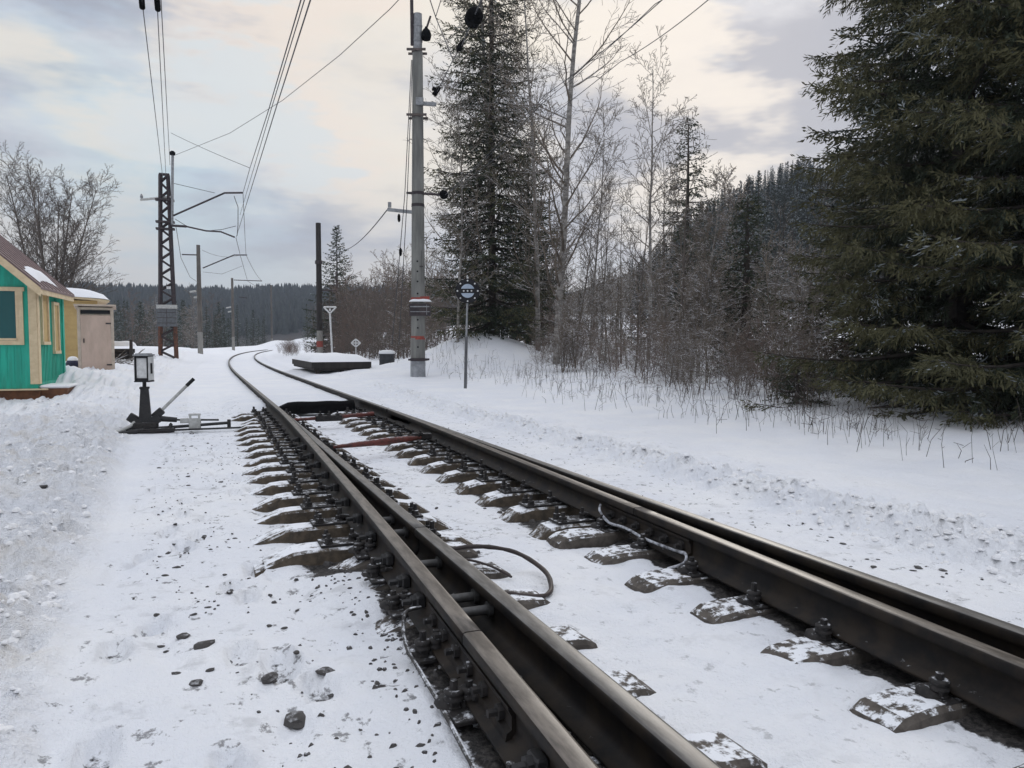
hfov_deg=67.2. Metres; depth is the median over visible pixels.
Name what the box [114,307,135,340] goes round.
bare tree
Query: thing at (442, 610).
rail
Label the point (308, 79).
overhead wire
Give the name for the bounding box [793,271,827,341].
sapling
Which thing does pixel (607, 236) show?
sapling
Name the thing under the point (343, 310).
sapling
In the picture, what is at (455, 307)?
sapling
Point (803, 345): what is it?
shrub
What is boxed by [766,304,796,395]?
sapling
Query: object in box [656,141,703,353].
sapling
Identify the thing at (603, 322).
sapling
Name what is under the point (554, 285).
sapling
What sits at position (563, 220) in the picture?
bare tree
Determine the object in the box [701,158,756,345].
bare tree
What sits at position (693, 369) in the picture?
shrub
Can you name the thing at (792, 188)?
spruce tree
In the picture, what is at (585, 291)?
sapling
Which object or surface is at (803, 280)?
sapling
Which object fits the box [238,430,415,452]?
sleeper
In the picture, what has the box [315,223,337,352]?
timber pole
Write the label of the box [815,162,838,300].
spruce tree
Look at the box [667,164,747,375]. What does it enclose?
bare tree
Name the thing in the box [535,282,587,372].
sapling
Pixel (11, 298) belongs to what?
window
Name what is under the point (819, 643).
sleeper
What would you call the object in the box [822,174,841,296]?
spruce tree
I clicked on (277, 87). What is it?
overhead wire
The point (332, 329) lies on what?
sapling
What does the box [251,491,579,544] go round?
sleeper
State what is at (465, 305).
sapling
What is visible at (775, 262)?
sapling
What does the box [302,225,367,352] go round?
spruce tree
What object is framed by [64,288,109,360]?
yellow house
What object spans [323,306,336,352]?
triangle sign
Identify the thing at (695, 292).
sapling
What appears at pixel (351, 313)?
sapling
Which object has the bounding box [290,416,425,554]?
switch rail
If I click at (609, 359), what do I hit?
shrub
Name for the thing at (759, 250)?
sapling
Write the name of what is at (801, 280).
sapling
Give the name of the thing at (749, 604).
sleeper
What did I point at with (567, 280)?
sapling
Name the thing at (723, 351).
shrub
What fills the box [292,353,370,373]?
platform
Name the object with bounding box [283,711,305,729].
stone
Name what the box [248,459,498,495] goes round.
sleeper
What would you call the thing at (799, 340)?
shrub
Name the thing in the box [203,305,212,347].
spruce tree
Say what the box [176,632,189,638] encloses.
stone
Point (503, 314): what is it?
spruce tree
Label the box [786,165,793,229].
spruce tree
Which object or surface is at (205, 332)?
spruce tree
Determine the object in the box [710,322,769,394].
shrub
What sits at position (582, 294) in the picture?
sapling
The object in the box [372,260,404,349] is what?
sapling
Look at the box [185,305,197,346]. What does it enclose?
spruce tree
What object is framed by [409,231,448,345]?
sapling
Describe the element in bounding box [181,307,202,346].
bare tree
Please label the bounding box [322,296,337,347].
sapling
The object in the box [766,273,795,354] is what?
sapling
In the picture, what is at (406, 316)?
sapling
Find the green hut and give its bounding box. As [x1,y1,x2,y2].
[0,235,77,399]
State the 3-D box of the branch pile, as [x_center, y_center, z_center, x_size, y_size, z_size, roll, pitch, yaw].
[-14.323,-0.959,29.144,1.524,0.758,1.055,-1,3,-22]
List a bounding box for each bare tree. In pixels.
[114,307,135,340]
[119,287,152,344]
[130,295,156,345]
[142,292,166,345]
[152,313,170,346]
[177,309,192,346]
[180,284,205,347]
[180,309,206,347]
[181,299,203,347]
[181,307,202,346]
[203,293,221,343]
[307,303,322,332]
[423,44,511,342]
[458,0,585,350]
[470,0,647,363]
[568,84,647,338]
[597,25,699,360]
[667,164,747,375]
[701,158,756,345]
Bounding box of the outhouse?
[73,304,115,369]
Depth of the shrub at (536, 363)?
23.20 m
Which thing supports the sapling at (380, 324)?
on the ground
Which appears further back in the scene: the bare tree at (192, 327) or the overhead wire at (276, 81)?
the bare tree at (192, 327)
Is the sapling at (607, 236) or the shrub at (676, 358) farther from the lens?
the sapling at (607, 236)
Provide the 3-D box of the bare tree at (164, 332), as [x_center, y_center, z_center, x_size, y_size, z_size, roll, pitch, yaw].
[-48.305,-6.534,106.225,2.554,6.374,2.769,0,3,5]
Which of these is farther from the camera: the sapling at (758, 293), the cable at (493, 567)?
the sapling at (758, 293)
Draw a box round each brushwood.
[313,255,453,358]
[529,240,855,395]
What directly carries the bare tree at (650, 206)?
on the ground
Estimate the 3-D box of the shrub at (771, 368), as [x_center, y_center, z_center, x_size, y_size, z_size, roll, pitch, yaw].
[4.447,-0.309,12.893,1.249,1.730,1.001,2,4,29]
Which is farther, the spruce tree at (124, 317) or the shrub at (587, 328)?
the spruce tree at (124, 317)
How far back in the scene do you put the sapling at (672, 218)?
30.21 m
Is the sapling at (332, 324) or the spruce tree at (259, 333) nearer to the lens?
the sapling at (332, 324)
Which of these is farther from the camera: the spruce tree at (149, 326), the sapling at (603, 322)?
the spruce tree at (149, 326)
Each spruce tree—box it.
[113,311,121,339]
[114,312,124,340]
[115,300,127,339]
[115,311,126,340]
[120,298,131,340]
[120,300,133,340]
[131,304,149,345]
[134,301,149,345]
[136,307,150,345]
[146,304,157,345]
[146,308,154,340]
[146,316,157,345]
[163,328,172,346]
[166,309,182,346]
[166,319,180,346]
[177,300,191,347]
[179,315,188,347]
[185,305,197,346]
[197,311,207,347]
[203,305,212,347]
[204,314,213,347]
[209,310,219,347]
[210,304,230,347]
[210,313,221,347]
[215,314,226,347]
[217,312,226,347]
[219,307,229,346]
[223,318,236,346]
[225,314,238,346]
[229,313,240,346]
[234,304,242,346]
[243,318,251,345]
[245,310,261,345]
[251,319,263,344]
[259,317,267,343]
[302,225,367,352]
[302,305,311,340]
[403,0,570,344]
[471,130,577,345]
[624,114,742,339]
[627,261,636,309]
[628,262,645,348]
[644,249,665,320]
[663,249,670,312]
[664,265,679,319]
[706,191,787,372]
[711,199,730,310]
[721,198,737,296]
[728,213,738,291]
[733,178,765,311]
[738,170,773,294]
[741,0,1023,420]
[750,180,759,213]
[752,197,772,310]
[756,0,1022,399]
[758,213,770,306]
[759,182,779,260]
[773,191,790,295]
[774,178,781,226]
[780,169,807,299]
[782,167,793,229]
[782,172,803,310]
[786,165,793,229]
[786,234,806,341]
[787,209,817,306]
[800,167,828,266]
[804,237,826,325]
[811,167,824,270]
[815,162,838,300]
[820,174,832,261]
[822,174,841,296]
[824,175,848,303]
[845,0,1023,431]
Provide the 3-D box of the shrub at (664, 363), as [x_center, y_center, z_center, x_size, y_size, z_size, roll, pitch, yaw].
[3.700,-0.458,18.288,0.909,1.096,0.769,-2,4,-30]
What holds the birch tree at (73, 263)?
on the ground
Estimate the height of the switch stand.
1.147 m
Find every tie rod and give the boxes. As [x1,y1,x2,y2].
[293,411,373,421]
[324,430,431,449]
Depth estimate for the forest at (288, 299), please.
462.02 m
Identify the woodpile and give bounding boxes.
[114,341,136,359]
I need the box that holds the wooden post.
[129,340,132,360]
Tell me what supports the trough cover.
on the sleeper at (249, 413)
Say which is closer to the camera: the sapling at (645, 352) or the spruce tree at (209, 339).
the sapling at (645, 352)
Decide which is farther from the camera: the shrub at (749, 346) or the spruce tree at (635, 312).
the spruce tree at (635, 312)
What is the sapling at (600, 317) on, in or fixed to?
on the ground
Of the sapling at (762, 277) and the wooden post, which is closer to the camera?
the sapling at (762, 277)
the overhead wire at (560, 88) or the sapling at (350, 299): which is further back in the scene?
the sapling at (350, 299)
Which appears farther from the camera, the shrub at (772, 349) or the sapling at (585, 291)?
the sapling at (585, 291)
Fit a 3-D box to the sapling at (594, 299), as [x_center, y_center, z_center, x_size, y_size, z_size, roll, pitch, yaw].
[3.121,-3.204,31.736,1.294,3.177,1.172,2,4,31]
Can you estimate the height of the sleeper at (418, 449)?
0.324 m
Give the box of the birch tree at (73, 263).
[0,140,125,294]
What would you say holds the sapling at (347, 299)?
on the ground
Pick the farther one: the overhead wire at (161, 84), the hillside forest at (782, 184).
the hillside forest at (782, 184)
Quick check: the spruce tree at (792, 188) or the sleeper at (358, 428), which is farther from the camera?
the spruce tree at (792, 188)
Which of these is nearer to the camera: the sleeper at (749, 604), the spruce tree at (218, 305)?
the sleeper at (749, 604)
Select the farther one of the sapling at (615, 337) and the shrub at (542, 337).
the shrub at (542, 337)
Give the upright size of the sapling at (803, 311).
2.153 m
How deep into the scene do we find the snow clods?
5.15 m
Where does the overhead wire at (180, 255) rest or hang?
attached to the concrete mast at (199, 318)
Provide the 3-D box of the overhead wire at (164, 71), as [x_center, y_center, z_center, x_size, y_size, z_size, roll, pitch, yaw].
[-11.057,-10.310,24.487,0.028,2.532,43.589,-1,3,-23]
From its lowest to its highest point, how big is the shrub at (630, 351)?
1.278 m
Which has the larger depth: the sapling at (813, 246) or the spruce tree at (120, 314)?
the spruce tree at (120, 314)
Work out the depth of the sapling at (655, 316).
17.86 m
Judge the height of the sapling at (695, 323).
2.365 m
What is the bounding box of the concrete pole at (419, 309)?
[387,0,447,376]
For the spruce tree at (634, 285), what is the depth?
84.06 m
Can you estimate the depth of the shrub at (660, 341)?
19.35 m
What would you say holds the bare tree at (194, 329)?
on the ground
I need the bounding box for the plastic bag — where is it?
[66,356,77,366]
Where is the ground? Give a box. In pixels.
[0,142,1023,767]
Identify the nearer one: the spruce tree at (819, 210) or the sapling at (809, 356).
the sapling at (809, 356)
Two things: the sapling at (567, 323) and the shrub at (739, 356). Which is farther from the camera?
the sapling at (567, 323)
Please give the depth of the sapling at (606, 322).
24.50 m
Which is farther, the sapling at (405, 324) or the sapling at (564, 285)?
the sapling at (564, 285)
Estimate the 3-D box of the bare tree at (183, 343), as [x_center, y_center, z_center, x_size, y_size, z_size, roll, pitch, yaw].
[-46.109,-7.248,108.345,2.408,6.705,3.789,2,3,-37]
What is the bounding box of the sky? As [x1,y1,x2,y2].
[0,0,1021,291]
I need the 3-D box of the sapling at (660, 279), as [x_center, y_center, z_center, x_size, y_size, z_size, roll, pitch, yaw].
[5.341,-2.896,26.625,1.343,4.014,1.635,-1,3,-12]
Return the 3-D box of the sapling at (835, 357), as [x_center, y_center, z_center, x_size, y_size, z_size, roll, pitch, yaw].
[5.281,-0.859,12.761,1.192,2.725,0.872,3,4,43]
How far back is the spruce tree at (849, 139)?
14.28 m
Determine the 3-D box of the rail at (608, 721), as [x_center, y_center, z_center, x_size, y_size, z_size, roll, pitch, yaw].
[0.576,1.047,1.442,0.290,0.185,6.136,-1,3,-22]
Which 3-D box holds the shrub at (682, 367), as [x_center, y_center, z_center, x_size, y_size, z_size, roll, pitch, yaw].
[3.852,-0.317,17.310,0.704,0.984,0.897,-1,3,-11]
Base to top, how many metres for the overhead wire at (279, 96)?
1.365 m
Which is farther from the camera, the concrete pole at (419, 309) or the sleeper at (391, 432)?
the concrete pole at (419, 309)
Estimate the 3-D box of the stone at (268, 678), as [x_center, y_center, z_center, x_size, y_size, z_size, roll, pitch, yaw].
[-0.929,1.128,2.960,0.078,0.029,0.066,2,3,28]
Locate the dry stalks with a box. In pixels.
[391,328,1023,469]
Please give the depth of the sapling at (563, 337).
22.03 m
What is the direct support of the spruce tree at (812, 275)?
on the ground
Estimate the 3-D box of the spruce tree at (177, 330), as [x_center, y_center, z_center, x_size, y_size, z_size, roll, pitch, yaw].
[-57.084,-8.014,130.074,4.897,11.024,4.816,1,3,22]
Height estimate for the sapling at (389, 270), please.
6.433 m
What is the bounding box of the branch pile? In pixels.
[115,349,155,364]
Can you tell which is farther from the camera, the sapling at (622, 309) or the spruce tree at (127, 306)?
the spruce tree at (127, 306)
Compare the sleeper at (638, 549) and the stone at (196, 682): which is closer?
the stone at (196, 682)
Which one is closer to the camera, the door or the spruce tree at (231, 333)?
the door
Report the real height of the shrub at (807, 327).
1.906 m
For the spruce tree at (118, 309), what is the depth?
167.68 m
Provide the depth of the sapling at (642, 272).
20.33 m
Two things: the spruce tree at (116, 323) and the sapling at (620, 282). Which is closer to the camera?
the sapling at (620, 282)
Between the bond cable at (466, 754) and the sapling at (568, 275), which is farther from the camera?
the sapling at (568, 275)
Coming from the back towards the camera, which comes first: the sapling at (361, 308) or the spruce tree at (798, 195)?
the spruce tree at (798, 195)
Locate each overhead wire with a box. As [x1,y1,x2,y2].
[142,1,162,177]
[157,12,165,171]
[161,0,169,159]
[172,133,248,167]
[174,0,398,155]
[176,228,198,282]
[236,0,310,236]
[240,0,304,213]
[243,0,301,191]
[243,197,245,249]
[324,210,386,267]
[392,60,411,343]
[399,60,412,342]
[430,0,452,59]
[437,0,481,91]
[445,1,660,194]
[447,0,707,193]
[450,0,661,190]
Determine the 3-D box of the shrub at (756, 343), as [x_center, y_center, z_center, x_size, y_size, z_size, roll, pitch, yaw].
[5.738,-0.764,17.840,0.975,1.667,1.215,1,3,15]
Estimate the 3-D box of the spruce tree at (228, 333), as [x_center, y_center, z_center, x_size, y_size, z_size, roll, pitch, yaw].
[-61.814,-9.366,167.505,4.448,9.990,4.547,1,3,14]
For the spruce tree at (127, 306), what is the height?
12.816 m
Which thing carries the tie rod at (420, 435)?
attached to the switch rail at (382, 503)
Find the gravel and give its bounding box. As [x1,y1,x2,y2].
[132,424,983,767]
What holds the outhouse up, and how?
on the ground
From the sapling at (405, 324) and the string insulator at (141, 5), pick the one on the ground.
the sapling at (405, 324)
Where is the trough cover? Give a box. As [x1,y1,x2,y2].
[279,400,354,414]
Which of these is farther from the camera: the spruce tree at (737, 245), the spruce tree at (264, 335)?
the spruce tree at (264, 335)
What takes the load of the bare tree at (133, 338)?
on the ground
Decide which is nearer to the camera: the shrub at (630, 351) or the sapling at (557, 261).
the shrub at (630, 351)
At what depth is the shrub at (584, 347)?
22.90 m
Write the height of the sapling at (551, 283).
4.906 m
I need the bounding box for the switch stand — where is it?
[116,353,244,433]
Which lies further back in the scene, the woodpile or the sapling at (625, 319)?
the woodpile
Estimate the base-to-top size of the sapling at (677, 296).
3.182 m
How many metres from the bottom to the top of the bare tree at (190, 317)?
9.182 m
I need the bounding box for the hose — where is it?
[451,544,553,597]
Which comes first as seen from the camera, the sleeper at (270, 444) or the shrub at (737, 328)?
the sleeper at (270, 444)
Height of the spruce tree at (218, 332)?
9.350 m
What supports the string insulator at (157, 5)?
attached to the overhead wire at (161, 84)
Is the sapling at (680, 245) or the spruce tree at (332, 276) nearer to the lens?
the sapling at (680, 245)
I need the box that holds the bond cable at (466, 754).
[401,606,476,767]
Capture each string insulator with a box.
[139,0,144,9]
[154,0,160,11]
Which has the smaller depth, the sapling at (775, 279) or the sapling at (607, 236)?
the sapling at (775, 279)
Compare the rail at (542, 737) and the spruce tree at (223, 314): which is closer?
the rail at (542, 737)
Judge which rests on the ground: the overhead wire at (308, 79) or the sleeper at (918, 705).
the sleeper at (918, 705)
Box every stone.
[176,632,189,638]
[189,679,202,686]
[193,639,214,649]
[261,672,277,683]
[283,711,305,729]
[315,667,334,675]
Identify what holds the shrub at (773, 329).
on the ground
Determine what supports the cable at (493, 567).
on the ground
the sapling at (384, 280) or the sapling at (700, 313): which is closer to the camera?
the sapling at (700, 313)
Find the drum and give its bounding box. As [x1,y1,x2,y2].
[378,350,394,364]
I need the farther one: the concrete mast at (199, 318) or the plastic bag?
the concrete mast at (199, 318)
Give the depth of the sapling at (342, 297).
58.85 m
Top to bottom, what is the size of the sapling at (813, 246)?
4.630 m
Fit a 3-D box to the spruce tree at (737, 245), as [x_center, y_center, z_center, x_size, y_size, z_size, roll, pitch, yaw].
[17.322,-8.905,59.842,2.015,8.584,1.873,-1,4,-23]
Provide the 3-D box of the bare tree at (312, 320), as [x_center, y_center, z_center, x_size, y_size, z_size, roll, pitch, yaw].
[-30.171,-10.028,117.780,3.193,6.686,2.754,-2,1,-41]
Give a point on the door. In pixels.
(95, 329)
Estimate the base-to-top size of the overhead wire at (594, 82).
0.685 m
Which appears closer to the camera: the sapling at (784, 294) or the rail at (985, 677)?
the rail at (985, 677)
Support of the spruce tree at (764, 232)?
on the ground
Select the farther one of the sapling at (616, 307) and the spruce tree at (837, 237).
the spruce tree at (837, 237)
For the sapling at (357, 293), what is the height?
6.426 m
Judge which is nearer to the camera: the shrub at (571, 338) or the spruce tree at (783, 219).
the shrub at (571, 338)
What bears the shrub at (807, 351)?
on the ground
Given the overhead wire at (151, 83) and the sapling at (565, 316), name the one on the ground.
the sapling at (565, 316)
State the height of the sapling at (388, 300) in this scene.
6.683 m
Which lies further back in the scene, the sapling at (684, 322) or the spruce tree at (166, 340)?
the spruce tree at (166, 340)
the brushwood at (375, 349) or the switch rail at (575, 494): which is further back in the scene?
the brushwood at (375, 349)
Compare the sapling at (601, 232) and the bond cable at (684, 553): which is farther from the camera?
the sapling at (601, 232)
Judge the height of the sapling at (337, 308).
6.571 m
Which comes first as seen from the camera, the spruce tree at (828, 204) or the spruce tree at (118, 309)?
the spruce tree at (828, 204)
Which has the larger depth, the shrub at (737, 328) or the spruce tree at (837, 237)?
the spruce tree at (837, 237)
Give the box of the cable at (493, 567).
[466,559,511,577]
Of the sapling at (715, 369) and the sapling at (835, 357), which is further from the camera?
the sapling at (715, 369)
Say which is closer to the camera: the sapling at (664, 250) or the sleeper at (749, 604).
the sleeper at (749, 604)
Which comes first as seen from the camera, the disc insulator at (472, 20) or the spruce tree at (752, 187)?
the disc insulator at (472, 20)
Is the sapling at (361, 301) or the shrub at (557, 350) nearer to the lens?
the shrub at (557, 350)
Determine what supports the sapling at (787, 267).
on the ground
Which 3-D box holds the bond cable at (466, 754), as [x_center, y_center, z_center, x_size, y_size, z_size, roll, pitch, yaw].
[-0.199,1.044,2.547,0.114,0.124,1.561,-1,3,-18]
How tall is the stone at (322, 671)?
0.026 m
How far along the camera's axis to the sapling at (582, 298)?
33.69 m
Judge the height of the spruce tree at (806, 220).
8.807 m
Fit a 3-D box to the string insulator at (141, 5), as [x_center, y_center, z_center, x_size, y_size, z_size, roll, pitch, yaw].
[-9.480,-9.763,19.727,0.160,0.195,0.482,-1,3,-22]
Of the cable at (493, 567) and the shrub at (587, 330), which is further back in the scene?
the shrub at (587, 330)
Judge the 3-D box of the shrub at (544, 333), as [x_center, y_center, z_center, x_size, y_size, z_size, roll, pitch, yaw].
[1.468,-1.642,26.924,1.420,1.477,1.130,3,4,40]
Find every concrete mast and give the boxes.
[182,245,246,353]
[226,278,259,349]
[270,285,272,340]
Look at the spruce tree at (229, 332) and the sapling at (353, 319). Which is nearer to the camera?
the sapling at (353, 319)
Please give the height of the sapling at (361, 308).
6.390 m
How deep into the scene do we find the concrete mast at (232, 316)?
103.50 m
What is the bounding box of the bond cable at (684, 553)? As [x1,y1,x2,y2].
[598,504,687,568]
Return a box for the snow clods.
[0,383,1023,733]
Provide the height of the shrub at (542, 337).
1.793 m
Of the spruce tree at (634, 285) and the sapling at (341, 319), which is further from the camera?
the spruce tree at (634, 285)
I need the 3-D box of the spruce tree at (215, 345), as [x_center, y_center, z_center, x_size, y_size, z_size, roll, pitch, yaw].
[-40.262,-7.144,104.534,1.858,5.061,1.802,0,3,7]
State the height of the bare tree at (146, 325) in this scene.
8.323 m
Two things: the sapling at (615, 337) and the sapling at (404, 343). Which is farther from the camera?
the sapling at (404, 343)
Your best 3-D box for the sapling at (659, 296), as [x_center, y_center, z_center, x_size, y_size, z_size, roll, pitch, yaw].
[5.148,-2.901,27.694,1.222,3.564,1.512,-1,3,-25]
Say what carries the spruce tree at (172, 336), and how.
on the ground
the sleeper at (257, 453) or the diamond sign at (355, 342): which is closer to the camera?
the sleeper at (257, 453)
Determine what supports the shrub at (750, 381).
on the ground
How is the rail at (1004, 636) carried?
on the sleeper at (504, 495)
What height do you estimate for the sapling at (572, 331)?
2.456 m
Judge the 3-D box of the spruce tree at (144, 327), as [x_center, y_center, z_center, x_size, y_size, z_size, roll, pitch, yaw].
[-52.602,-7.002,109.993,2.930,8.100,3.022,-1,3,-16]
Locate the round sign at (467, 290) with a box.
[455,277,479,387]
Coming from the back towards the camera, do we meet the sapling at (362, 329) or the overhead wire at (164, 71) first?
the sapling at (362, 329)
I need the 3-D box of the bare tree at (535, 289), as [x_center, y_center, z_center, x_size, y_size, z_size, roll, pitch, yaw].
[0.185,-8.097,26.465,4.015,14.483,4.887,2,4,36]
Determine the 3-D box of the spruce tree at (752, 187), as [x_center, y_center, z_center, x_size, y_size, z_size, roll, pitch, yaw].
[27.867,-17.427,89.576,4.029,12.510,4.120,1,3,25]
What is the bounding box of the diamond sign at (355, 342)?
[351,339,360,353]
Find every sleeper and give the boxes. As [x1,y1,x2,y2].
[231,406,356,417]
[231,407,362,421]
[232,415,384,431]
[234,418,392,435]
[234,422,400,440]
[235,425,411,445]
[238,412,377,426]
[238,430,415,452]
[240,409,367,424]
[240,434,434,458]
[241,439,447,466]
[241,445,462,475]
[242,452,479,483]
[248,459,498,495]
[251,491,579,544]
[252,469,521,512]
[254,479,547,524]
[254,506,608,576]
[328,514,631,569]
[361,533,668,589]
[373,556,713,633]
[406,582,778,670]
[434,618,876,728]
[506,671,976,767]
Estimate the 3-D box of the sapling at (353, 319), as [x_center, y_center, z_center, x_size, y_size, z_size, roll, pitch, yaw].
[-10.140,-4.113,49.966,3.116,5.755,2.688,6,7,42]
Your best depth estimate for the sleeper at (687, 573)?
3.94 m
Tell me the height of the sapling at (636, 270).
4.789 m
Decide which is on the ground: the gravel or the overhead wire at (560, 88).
the gravel
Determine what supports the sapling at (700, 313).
on the ground
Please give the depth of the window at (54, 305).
18.04 m
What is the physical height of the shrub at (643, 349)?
1.870 m
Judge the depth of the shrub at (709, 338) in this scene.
19.45 m
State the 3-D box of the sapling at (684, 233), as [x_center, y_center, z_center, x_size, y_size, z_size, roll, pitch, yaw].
[4.080,-3.325,18.262,1.312,7.072,1.375,3,1,11]
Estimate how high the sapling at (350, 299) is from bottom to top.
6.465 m
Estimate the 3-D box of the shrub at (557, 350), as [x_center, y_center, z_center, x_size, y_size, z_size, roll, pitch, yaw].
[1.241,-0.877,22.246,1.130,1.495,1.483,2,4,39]
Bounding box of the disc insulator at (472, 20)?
[432,6,482,96]
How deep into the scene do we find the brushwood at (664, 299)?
20.73 m
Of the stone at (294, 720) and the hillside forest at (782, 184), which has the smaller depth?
the stone at (294, 720)
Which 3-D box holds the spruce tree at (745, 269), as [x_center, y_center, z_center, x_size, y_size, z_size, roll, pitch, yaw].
[5.966,-2.526,19.440,2.400,4.512,2.518,0,3,-7]
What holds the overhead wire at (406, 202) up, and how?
attached to the concrete pole at (419, 309)
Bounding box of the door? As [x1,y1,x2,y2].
[80,315,111,369]
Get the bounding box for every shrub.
[516,325,558,370]
[525,315,566,358]
[530,339,547,361]
[536,318,564,350]
[543,328,578,371]
[544,312,601,363]
[548,325,580,371]
[548,329,602,369]
[557,320,601,369]
[562,312,592,355]
[573,309,601,354]
[573,313,601,354]
[575,349,602,375]
[580,316,619,375]
[592,340,629,378]
[594,314,677,383]
[596,333,649,371]
[599,345,613,368]
[621,339,651,379]
[622,304,661,363]
[626,338,661,375]
[631,330,699,383]
[633,315,690,376]
[645,303,723,365]
[652,324,710,391]
[653,352,669,377]
[658,342,678,380]
[666,320,722,394]
[666,350,700,382]
[678,316,727,372]
[700,316,745,386]
[705,300,768,367]
[707,298,821,403]
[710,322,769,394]
[711,320,740,360]
[712,319,783,395]
[714,337,762,382]
[716,334,766,390]
[717,341,758,379]
[719,346,749,399]
[732,359,770,396]
[739,314,819,402]
[739,320,780,376]
[744,303,795,373]
[771,318,830,375]
[773,320,825,357]
[773,371,809,401]
[779,317,847,389]
[786,306,834,360]
[787,351,835,397]
[789,311,865,392]
[795,335,835,381]
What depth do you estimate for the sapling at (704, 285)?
17.15 m
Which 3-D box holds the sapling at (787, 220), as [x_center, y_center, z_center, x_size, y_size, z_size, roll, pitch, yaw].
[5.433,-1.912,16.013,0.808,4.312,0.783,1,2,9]
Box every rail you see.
[228,349,515,741]
[254,350,1023,658]
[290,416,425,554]
[384,409,692,557]
[414,527,720,767]
[458,631,598,767]
[628,507,1023,729]
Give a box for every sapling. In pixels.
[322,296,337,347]
[323,312,346,351]
[324,276,372,353]
[324,281,355,352]
[325,277,355,350]
[328,277,350,335]
[330,289,352,353]
[331,255,371,350]
[337,274,362,350]
[338,268,380,353]
[338,277,370,349]
[342,280,369,353]
[347,280,383,346]
[347,305,378,355]
[348,272,365,349]
[349,288,376,357]
[353,285,373,356]
[363,255,394,343]
[370,249,433,357]
[370,299,391,348]
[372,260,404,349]
[373,265,410,358]
[380,252,432,356]
[385,245,432,353]
[393,282,431,350]
[402,268,441,348]
[403,275,438,349]
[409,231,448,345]
[425,250,440,343]
[425,268,452,348]
[425,294,435,349]
[427,277,450,345]
[434,219,487,339]
[443,264,469,329]
[446,252,487,334]
[516,209,574,332]
[526,265,555,345]
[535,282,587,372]
[537,213,576,320]
[541,242,572,326]
[542,246,582,324]
[543,224,558,347]
[547,239,579,317]
[547,263,574,327]
[548,200,575,325]
[549,214,575,328]
[549,289,580,369]
[551,300,577,372]
[554,238,579,366]
[555,294,577,361]
[557,295,586,372]
[566,168,607,362]
[568,260,600,335]
[572,265,590,331]
[575,257,598,329]
[580,274,603,335]
[581,276,606,333]
[584,261,614,332]
[584,286,623,362]
[586,254,635,369]
[586,288,619,372]
[587,179,614,312]
[588,272,614,333]
[591,171,625,327]
[594,268,642,367]
[594,294,615,357]
[597,190,622,337]
[597,258,632,338]
[598,274,639,343]
[601,185,643,362]
[603,299,633,366]
[607,242,636,338]
[612,288,642,355]
[618,217,647,320]
[620,136,674,370]
[620,309,662,383]
[622,293,648,358]
[631,210,655,347]
[633,255,667,339]
[633,261,689,382]
[639,260,672,345]
[641,310,689,386]
[642,130,681,334]
[642,274,677,365]
[650,263,721,381]
[652,250,682,329]
[652,285,673,348]
[653,252,703,382]
[655,155,693,328]
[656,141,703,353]
[662,104,716,378]
[662,192,698,315]
[663,262,702,349]
[671,291,716,375]
[672,253,727,382]
[678,204,709,349]
[679,301,708,370]
[680,302,728,389]
[681,256,722,374]
[708,275,754,371]
[710,294,758,374]
[712,263,739,346]
[723,276,755,333]
[727,282,766,378]
[739,221,807,397]
[741,243,773,370]
[743,240,786,336]
[749,299,785,374]
[750,225,769,310]
[752,192,794,384]
[752,254,791,349]
[754,248,793,346]
[758,229,850,374]
[760,286,835,399]
[762,361,835,406]
[763,276,795,336]
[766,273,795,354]
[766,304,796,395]
[776,231,793,323]
[776,242,831,336]
[778,237,804,335]
[783,255,827,345]
[787,248,800,324]
[788,293,851,406]
[793,178,837,334]
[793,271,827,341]
[797,251,866,400]
[804,238,833,331]
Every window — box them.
[0,287,24,344]
[39,294,50,344]
[51,302,61,353]
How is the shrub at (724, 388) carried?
on the ground
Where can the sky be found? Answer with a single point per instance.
(76, 87)
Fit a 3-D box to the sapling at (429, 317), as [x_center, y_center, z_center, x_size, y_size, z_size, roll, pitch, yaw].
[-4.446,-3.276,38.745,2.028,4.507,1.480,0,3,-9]
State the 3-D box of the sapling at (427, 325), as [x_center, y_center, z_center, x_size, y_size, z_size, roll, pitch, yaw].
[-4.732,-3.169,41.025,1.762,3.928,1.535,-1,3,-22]
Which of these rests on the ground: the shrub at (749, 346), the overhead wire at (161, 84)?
the shrub at (749, 346)
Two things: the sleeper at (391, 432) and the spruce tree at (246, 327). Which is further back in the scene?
the spruce tree at (246, 327)
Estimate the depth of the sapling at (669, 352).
16.61 m
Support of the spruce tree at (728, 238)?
on the ground
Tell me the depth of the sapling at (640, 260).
26.65 m
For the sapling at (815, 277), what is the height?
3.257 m
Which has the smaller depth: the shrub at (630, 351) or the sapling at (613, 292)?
the shrub at (630, 351)
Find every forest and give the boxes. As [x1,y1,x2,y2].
[64,279,569,336]
[574,153,1010,302]
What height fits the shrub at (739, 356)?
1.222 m
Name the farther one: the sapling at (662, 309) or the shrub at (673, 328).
the sapling at (662, 309)
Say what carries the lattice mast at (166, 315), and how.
on the ground
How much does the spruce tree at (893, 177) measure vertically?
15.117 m
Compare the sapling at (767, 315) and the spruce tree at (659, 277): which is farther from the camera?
the spruce tree at (659, 277)
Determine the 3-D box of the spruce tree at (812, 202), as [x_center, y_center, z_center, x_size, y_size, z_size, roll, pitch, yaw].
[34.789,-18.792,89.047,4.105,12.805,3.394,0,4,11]
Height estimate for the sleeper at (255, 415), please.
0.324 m
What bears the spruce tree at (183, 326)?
on the ground
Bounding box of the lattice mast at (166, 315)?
[140,151,242,358]
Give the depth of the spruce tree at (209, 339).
116.12 m

